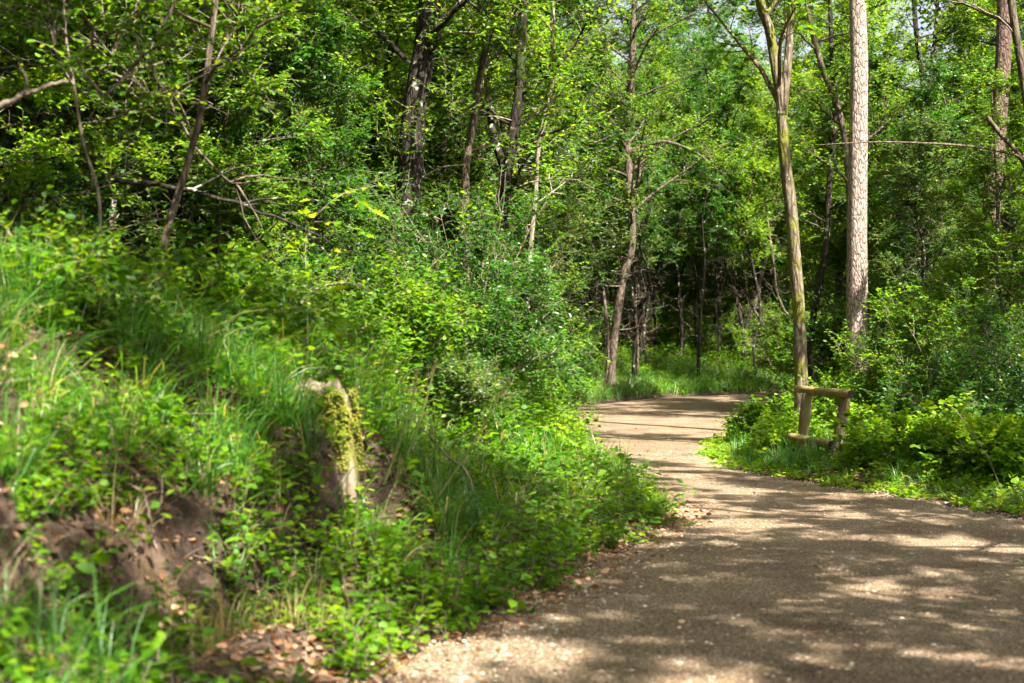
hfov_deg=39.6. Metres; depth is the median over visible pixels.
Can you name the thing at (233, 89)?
crooked tree
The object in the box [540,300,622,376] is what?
shrub
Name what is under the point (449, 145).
understory tree
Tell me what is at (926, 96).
understory tree
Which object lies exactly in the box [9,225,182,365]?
bramble
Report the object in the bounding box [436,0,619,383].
young tree
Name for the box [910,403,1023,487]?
bramble
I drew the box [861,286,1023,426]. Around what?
bush
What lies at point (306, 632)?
twig litter
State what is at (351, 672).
leaf litter
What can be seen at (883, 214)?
understory tree
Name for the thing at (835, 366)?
shrub
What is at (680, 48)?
woodland tree
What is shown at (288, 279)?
bramble
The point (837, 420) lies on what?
hazel shoot
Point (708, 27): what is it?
woodland tree
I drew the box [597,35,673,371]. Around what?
tree
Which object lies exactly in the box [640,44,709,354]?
tree
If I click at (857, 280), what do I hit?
pine tree
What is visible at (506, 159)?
forked tree
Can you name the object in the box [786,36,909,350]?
understory tree
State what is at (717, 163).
crooked tree
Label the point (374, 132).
understory tree
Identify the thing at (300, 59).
understory tree
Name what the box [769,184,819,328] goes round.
understory tree
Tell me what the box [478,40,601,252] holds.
woodland tree
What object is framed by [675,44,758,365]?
tree
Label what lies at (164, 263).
bramble
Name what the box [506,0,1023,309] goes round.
sky
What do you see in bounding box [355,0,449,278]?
tree
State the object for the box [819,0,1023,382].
branching tree
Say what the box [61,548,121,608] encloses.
hazel seedling
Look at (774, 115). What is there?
woodland tree
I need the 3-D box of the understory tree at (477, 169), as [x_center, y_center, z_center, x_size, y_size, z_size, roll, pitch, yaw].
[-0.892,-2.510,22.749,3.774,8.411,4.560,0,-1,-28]
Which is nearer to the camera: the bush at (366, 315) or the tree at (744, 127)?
the bush at (366, 315)
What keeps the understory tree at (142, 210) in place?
on the ground at (184, 546)
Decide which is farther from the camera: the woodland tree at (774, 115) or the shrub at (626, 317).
the woodland tree at (774, 115)
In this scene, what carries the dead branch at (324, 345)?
on the ground at (184, 546)
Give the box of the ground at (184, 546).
[0,322,1023,682]
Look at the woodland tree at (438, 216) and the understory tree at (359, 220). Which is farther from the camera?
the woodland tree at (438, 216)
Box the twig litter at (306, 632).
[0,300,672,682]
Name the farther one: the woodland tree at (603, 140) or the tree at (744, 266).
the tree at (744, 266)
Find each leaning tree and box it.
[12,0,323,262]
[571,0,683,336]
[739,55,811,348]
[763,0,920,207]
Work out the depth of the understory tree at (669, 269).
50.85 m
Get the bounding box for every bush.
[229,243,425,385]
[293,246,491,390]
[335,155,597,402]
[486,285,613,433]
[775,400,838,431]
[798,270,1023,421]
[836,350,955,416]
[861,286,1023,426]
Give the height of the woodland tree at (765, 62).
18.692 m
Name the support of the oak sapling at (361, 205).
on the ground at (184, 546)
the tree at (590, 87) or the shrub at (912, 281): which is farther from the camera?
the tree at (590, 87)
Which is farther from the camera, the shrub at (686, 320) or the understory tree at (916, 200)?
the shrub at (686, 320)
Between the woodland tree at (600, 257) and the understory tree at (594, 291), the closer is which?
the woodland tree at (600, 257)
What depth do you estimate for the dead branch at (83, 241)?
7.50 m
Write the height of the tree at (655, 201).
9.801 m
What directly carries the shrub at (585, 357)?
on the ground at (184, 546)
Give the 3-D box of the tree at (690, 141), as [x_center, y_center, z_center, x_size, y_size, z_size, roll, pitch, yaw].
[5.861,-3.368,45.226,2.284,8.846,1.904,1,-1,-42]
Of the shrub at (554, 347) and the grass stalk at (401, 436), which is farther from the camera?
the shrub at (554, 347)
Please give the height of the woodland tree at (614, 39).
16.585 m
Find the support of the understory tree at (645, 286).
on the ground at (184, 546)
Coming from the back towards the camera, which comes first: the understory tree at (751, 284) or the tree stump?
the understory tree at (751, 284)
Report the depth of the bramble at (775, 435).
17.42 m
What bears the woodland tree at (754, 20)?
on the ground at (184, 546)
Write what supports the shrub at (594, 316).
on the ground at (184, 546)
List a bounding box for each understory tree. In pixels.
[0,0,154,257]
[0,0,185,268]
[0,0,255,267]
[0,2,215,269]
[45,12,267,268]
[72,0,343,282]
[104,0,404,297]
[121,3,377,306]
[128,0,384,311]
[129,0,371,306]
[206,0,403,308]
[236,0,407,312]
[260,1,440,299]
[274,4,441,300]
[285,102,373,307]
[353,6,490,276]
[358,0,598,361]
[381,66,515,292]
[391,0,594,386]
[425,45,558,313]
[471,66,628,402]
[483,58,595,331]
[524,57,612,369]
[557,198,602,302]
[590,230,633,323]
[591,252,629,311]
[610,204,673,310]
[612,169,698,345]
[649,181,728,341]
[666,202,725,334]
[705,172,784,321]
[735,261,777,293]
[741,28,934,383]
[752,90,912,401]
[765,220,820,309]
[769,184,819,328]
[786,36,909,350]
[826,127,941,345]
[835,109,1015,377]
[868,46,1023,355]
[876,144,957,319]
[888,0,1023,333]
[899,109,970,293]
[919,59,1023,404]
[926,198,1017,400]
[953,92,1023,314]
[965,73,1017,291]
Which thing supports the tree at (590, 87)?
on the ground at (184, 546)
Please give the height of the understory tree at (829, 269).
7.005 m
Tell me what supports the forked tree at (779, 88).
on the ground at (184, 546)
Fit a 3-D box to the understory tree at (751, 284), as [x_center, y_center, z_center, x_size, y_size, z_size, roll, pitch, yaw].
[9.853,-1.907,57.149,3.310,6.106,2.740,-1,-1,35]
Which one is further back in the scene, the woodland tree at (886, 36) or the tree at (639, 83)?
the tree at (639, 83)
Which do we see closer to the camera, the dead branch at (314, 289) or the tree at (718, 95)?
the dead branch at (314, 289)
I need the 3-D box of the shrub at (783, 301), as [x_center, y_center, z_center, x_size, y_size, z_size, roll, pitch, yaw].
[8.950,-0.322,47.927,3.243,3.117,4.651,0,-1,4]
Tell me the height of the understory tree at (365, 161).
9.835 m
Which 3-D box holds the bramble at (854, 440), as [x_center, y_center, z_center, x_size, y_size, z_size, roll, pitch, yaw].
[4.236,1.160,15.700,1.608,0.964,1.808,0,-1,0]
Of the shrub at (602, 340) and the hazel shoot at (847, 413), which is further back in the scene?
the shrub at (602, 340)
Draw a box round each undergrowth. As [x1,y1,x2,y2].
[0,235,1008,682]
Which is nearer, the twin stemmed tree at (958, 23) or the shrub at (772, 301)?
the twin stemmed tree at (958, 23)
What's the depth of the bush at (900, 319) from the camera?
19.20 m
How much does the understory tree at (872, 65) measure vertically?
8.086 m
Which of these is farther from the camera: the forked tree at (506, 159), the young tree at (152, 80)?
the forked tree at (506, 159)
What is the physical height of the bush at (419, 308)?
1.382 m
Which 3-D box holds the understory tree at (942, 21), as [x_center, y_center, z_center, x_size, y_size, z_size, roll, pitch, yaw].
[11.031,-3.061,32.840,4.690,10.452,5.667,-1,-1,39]
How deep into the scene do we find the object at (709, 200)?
49.11 m
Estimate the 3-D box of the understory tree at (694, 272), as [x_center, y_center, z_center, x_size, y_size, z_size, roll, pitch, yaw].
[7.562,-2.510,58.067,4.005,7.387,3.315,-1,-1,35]
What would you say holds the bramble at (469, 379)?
on the ground at (184, 546)
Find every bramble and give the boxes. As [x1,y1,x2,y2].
[0,185,142,316]
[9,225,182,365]
[119,223,254,335]
[146,225,301,351]
[233,254,347,358]
[309,288,450,363]
[391,342,529,433]
[501,394,595,461]
[714,387,831,439]
[735,406,823,454]
[743,421,826,458]
[816,402,895,437]
[831,402,943,470]
[853,394,1018,473]
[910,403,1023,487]
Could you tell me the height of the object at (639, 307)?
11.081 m
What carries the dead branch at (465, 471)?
on the ground at (184, 546)
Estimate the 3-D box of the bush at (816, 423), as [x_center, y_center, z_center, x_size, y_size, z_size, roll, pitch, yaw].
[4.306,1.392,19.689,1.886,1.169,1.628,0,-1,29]
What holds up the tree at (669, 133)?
on the ground at (184, 546)
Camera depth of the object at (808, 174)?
46.88 m
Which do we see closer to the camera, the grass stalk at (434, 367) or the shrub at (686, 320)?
the grass stalk at (434, 367)
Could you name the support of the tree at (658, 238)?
on the ground at (184, 546)
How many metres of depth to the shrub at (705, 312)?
51.71 m
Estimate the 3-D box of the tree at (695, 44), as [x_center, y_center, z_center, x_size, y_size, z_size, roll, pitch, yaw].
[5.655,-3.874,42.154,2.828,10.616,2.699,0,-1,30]
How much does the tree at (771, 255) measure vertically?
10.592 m
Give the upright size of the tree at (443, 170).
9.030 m
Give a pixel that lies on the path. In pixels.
(651, 414)
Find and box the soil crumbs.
[0,351,660,682]
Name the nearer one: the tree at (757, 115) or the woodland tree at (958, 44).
the woodland tree at (958, 44)
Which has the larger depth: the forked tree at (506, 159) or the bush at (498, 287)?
the forked tree at (506, 159)
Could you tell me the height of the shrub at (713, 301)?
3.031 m
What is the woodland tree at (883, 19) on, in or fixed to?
on the ground at (184, 546)
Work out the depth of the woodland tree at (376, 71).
20.34 m
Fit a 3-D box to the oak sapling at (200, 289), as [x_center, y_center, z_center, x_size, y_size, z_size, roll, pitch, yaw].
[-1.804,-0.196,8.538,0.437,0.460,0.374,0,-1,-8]
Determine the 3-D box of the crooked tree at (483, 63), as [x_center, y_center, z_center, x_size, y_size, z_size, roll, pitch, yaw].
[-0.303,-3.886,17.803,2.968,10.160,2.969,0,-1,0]
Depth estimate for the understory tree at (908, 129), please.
48.28 m
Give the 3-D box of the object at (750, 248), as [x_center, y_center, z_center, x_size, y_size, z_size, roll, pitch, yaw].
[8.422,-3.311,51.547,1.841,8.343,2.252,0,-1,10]
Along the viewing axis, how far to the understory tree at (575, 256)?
37.59 m
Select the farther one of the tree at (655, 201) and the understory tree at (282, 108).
the tree at (655, 201)
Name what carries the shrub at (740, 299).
on the ground at (184, 546)
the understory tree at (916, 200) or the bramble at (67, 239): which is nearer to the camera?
the bramble at (67, 239)
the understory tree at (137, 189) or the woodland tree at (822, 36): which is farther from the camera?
the woodland tree at (822, 36)
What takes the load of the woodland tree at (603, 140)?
on the ground at (184, 546)
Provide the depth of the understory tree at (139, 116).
14.44 m
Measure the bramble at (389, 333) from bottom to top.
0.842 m
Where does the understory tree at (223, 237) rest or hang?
on the ground at (184, 546)
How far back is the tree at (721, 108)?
44.02 m
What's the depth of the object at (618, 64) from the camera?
49.14 m
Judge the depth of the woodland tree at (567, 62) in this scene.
44.57 m
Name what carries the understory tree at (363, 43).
on the ground at (184, 546)
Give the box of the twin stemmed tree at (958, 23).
[867,0,1009,324]
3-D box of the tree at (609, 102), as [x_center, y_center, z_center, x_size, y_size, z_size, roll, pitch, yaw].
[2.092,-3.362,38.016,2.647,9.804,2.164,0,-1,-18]
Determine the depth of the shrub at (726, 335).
45.76 m
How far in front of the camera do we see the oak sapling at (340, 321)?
8.29 m
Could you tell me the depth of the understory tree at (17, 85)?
10.63 m
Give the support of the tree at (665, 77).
on the ground at (184, 546)
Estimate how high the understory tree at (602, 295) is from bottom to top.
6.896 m
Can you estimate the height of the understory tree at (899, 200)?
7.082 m
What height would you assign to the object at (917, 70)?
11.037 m
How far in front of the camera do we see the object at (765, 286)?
51.26 m
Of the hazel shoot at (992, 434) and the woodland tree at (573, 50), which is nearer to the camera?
the hazel shoot at (992, 434)
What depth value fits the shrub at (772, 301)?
48.70 m
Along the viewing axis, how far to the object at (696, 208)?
55.32 m
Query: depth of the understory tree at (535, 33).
25.74 m
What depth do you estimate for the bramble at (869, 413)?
18.11 m
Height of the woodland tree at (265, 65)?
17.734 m
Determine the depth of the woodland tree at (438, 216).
23.14 m
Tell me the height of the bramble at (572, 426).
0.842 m
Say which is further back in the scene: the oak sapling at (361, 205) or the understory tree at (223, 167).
the understory tree at (223, 167)
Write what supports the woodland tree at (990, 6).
on the ground at (184, 546)
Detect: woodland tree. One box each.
[47,3,353,159]
[80,12,399,232]
[253,0,472,299]
[323,0,537,278]
[351,2,653,248]
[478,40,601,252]
[509,0,639,321]
[541,11,603,274]
[543,2,603,256]
[589,1,647,294]
[607,0,747,302]
[637,0,795,290]
[646,16,717,261]
[682,1,746,116]
[684,50,740,294]
[731,29,773,275]
[735,0,831,183]
[742,0,932,374]
[752,83,798,275]
[762,0,901,333]
[766,35,816,286]
[777,0,912,264]
[828,0,1022,270]
[919,0,1023,338]
[927,1,1023,309]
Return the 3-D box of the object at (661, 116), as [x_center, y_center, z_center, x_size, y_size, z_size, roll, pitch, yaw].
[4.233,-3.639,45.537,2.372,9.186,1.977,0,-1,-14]
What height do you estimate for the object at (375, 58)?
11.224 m
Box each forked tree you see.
[400,0,637,327]
[691,0,896,417]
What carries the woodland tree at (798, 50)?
on the ground at (184, 546)
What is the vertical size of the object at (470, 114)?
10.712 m
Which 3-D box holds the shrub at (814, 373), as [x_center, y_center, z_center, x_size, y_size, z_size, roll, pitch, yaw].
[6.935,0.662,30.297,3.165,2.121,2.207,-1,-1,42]
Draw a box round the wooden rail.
[786,385,853,460]
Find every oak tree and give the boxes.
[0,0,183,239]
[302,0,561,291]
[312,2,457,232]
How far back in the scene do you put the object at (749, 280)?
48.07 m
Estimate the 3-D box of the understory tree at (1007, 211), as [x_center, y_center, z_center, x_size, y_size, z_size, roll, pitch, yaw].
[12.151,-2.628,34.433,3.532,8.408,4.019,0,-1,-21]
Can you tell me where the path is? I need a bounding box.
[365,393,1023,682]
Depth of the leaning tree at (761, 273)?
46.47 m
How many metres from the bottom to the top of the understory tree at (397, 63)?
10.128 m
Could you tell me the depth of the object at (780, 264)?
49.66 m
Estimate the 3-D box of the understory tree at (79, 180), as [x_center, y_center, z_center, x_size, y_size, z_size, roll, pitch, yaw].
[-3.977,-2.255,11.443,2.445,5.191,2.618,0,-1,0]
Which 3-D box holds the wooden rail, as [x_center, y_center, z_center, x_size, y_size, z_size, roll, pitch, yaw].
[3.572,1.175,16.721,0.364,1.298,1.118,0,-1,-25]
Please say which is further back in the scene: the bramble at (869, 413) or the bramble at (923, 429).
the bramble at (869, 413)
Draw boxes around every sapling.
[0,0,266,244]
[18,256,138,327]
[183,270,247,296]
[244,265,359,342]
[283,183,388,303]
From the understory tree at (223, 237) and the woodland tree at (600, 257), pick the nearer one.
the understory tree at (223, 237)
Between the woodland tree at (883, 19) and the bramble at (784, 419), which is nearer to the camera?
the bramble at (784, 419)
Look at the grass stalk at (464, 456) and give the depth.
8.09 m
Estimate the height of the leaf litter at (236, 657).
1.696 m
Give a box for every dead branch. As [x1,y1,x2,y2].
[0,62,67,108]
[1,210,112,258]
[113,164,335,258]
[122,480,156,547]
[133,30,312,259]
[284,329,331,361]
[301,263,372,303]
[404,408,476,520]
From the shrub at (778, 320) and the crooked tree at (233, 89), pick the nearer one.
the crooked tree at (233, 89)
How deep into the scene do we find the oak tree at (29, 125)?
13.41 m
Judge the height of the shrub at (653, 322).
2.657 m
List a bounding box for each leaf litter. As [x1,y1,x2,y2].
[0,313,1023,682]
[348,417,1023,682]
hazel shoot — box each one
[825,401,863,435]
[843,404,870,434]
[939,391,1001,489]
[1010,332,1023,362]
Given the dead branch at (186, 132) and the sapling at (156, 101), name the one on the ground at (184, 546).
the sapling at (156, 101)
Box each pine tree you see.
[846,0,872,409]
[977,0,1011,397]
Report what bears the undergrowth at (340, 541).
on the ground at (184, 546)
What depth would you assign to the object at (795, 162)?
50.50 m
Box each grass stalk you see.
[383,367,420,484]
[393,358,437,487]
[420,379,509,522]
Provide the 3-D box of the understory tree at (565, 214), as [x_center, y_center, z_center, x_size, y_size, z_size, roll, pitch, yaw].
[0.269,-1.413,24.705,2.970,6.618,3.588,0,-1,-32]
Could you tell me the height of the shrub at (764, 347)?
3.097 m
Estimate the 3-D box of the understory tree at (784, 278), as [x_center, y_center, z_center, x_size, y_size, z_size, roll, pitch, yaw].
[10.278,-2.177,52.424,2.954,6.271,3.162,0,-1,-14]
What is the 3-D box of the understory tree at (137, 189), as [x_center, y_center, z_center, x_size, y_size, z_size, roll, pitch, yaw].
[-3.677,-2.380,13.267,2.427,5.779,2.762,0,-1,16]
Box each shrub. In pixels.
[413,246,585,381]
[534,305,600,396]
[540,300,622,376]
[551,279,632,352]
[581,300,639,343]
[598,293,688,350]
[621,296,677,343]
[631,296,710,356]
[667,287,771,357]
[679,281,747,358]
[688,298,793,363]
[689,282,754,334]
[702,286,785,322]
[721,294,833,383]
[732,308,822,359]
[734,286,792,344]
[761,291,791,319]
[773,323,879,402]
[776,270,1013,415]
[805,294,828,360]
[827,319,908,385]
[868,293,1023,380]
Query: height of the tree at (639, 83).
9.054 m
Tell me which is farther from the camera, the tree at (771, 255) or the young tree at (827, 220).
the tree at (771, 255)
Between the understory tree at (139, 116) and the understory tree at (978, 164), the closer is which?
the understory tree at (139, 116)
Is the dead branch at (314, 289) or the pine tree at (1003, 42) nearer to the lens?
the dead branch at (314, 289)
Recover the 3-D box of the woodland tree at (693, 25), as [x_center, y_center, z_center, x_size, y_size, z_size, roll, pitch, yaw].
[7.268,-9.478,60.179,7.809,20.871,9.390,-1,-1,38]
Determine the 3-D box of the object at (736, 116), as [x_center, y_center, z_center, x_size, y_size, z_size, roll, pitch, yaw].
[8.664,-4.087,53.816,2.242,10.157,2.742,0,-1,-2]
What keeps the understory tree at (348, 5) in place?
on the ground at (184, 546)
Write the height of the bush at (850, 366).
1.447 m
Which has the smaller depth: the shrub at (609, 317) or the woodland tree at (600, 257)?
the woodland tree at (600, 257)
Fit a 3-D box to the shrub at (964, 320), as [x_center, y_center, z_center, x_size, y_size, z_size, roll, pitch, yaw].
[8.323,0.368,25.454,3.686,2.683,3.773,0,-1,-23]
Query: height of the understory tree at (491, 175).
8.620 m
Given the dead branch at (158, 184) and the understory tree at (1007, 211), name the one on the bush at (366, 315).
the dead branch at (158, 184)
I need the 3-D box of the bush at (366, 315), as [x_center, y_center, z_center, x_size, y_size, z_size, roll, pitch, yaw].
[-1.496,-0.054,10.291,1.804,1.309,2.193,1,-1,-45]
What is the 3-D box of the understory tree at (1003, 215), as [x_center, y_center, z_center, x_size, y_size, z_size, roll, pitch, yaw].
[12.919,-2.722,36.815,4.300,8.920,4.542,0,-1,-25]
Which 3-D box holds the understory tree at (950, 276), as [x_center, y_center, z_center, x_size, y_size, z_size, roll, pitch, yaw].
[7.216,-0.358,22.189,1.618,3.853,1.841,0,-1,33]
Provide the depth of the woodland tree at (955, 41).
46.87 m
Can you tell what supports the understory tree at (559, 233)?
on the ground at (184, 546)
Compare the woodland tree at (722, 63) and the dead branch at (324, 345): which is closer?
the dead branch at (324, 345)
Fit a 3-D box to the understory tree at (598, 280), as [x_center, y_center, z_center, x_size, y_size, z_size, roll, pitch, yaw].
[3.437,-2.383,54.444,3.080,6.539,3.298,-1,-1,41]
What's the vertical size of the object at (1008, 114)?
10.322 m
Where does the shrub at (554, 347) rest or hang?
on the ground at (184, 546)
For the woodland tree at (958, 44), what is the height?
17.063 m
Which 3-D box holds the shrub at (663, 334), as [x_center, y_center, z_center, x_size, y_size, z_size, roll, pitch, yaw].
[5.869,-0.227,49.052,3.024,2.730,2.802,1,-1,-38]
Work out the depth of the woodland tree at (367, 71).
21.04 m
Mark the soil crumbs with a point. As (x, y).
(87, 525)
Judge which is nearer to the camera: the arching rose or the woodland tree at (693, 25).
the arching rose
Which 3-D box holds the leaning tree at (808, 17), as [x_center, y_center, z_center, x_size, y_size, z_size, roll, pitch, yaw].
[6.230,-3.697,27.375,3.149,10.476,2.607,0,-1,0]
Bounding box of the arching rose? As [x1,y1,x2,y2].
[427,176,501,269]
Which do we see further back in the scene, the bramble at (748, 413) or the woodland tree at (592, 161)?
the woodland tree at (592, 161)
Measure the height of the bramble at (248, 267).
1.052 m
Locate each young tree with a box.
[3,0,240,248]
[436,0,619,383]
[759,0,917,401]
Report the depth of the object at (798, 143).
49.87 m
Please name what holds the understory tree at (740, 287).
on the ground at (184, 546)
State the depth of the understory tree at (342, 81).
13.13 m
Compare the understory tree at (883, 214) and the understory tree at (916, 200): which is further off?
the understory tree at (883, 214)
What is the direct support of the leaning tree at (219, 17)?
on the ground at (184, 546)
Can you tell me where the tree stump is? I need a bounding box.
[292,378,368,502]
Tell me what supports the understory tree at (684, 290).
on the ground at (184, 546)
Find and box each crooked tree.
[7,0,311,280]
[376,0,592,282]
[544,0,770,391]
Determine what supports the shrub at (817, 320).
on the ground at (184, 546)
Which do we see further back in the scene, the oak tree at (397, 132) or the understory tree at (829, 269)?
the understory tree at (829, 269)
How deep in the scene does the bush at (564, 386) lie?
13.20 m

